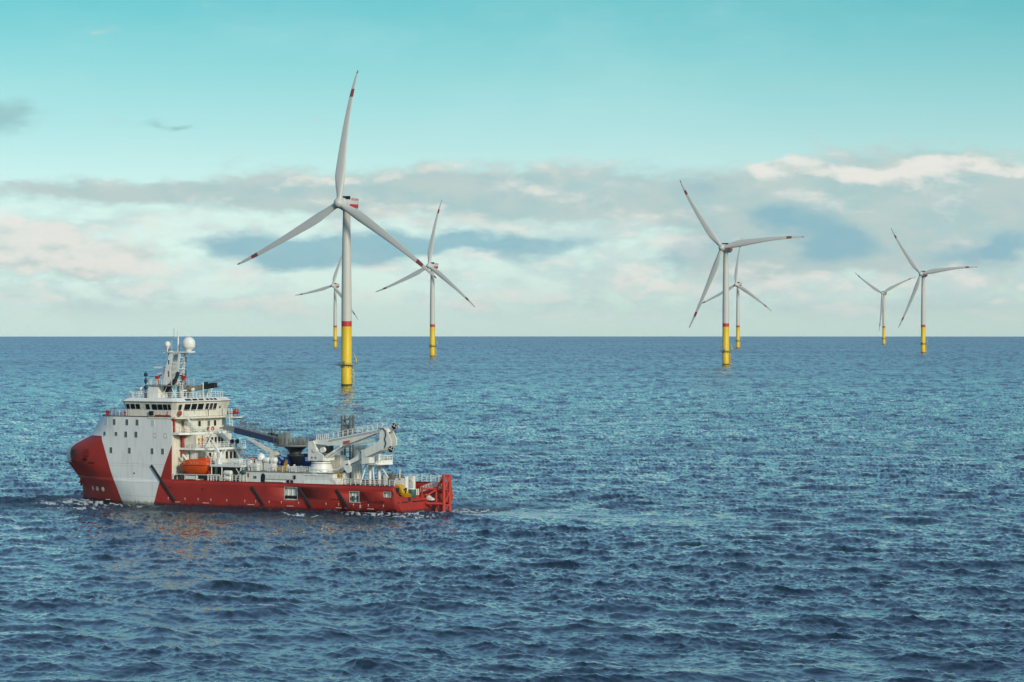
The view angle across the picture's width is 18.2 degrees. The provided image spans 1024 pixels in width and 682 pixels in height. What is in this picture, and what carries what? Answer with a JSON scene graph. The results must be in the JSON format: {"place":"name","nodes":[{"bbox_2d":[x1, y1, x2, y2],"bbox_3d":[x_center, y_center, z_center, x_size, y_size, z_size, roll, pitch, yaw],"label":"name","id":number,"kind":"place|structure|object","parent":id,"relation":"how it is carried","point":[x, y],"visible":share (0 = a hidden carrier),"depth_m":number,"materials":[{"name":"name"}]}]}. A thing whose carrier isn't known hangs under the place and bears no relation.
{"place":"outdoors","nodes":[
{"label":"outdoors","id":0,"kind":"place"},
{"bbox_2d":[393,484,411,496],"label":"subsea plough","id":1,"kind":"object","parent":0,"point":[403,491],"visible":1,"depth_m":582.67,"materials":[{"name":"yellow paint"}]},
{"bbox_2d":[0,336,1023,681],"bbox_3d":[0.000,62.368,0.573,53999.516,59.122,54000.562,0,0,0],"label":"sea","id":2,"kind":"structure","parent":0,"point":[760,508],"depth_m":546.89,"materials":[{"name":"liquid"}]},
{"bbox_2d":[67,330,452,512],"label":"supply ship","id":3,"kind":"object","parent":2,"relation":"on","point":[148,443],"visible":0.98,"depth_m":606.16,"materials":[{"name":"paint"}]},
{"bbox_2d":[180,457,212,475],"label":"lifeboat","id":4,"kind":"object","parent":3,"relation":"hanging from","point":[200,465],"visible":1,"depth_m":603.85,"materials":[{"name":"orange plastic"}]},
{"bbox_2d":[223,476,231,480],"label":"life raft","id":5,"kind":"object","parent":3,"relation":"on","point":[227,478],"visible":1,"depth_m":599.77,"materials":[{"name":"white paint"}]},
{"bbox_2d":[223,470,232,475],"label":"life raft","id":6,"kind":"object","parent":5,"relation":"on","point":[227,472],"visible":1,"depth_m":599.88,"materials":[{"name":"white paint"}]},
{"bbox_2d":[408,488,415,497],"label":"waste bin","id":7,"kind":"object","parent":3,"relation":"on","point":[412,491],"visible":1,"depth_m":584.21,"materials":[{"name":"green paint"}]},
{"bbox_2d":[297,256,357,346],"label":"wind turbine","id":8,"kind":"object","parent":2,"relation":"in","point":[334,285],"visible":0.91,"depth_m":5428.18,"materials":[{"name":"paint"}]},
{"bbox_2d":[237,71,436,385],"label":"wind turbine","id":9,"kind":"object","parent":2,"relation":"in","point":[348,206],"visible":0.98,"depth_m":1847.18,"materials":[{"name":"metal"}]},
{"bbox_2d":[376,201,474,355],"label":"wind turbine","id":10,"kind":"object","parent":2,"relation":"in","point":[433,266],"visible":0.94,"depth_m":3725.12,"materials":[{"name":"paint"}]},
{"bbox_2d":[702,239,770,347],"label":"wind turbine","id":11,"kind":"object","parent":2,"relation":"in","point":[738,285],"visible":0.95,"depth_m":5308.09,"materials":[{"name":"paint"}]},
{"bbox_2d":[680,181,802,364],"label":"wind turbine","id":12,"kind":"object","parent":2,"relation":"in","point":[725,248],"visible":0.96,"depth_m":2878.28,"materials":[{"name":"paint"}]},
{"bbox_2d":[855,273,913,343],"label":"wind turbine","id":13,"kind":"object","parent":2,"relation":"in","point":[883,294],"visible":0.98,"depth_m":6577.12,"materials":[{"name":"paint"}]},
{"bbox_2d":[891,228,975,352],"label":"wind turbine","id":14,"kind":"object","parent":2,"relation":"in","point":[923,274],"visible":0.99,"depth_m":4278.26,"materials":[{"name":"paint"}]},
{"bbox_2d":[0,0,1023,336],"label":"sky","id":15,"kind":"structure","parent":0,"point":[149,149],"materials":[{"name":"blue"}]}
]}

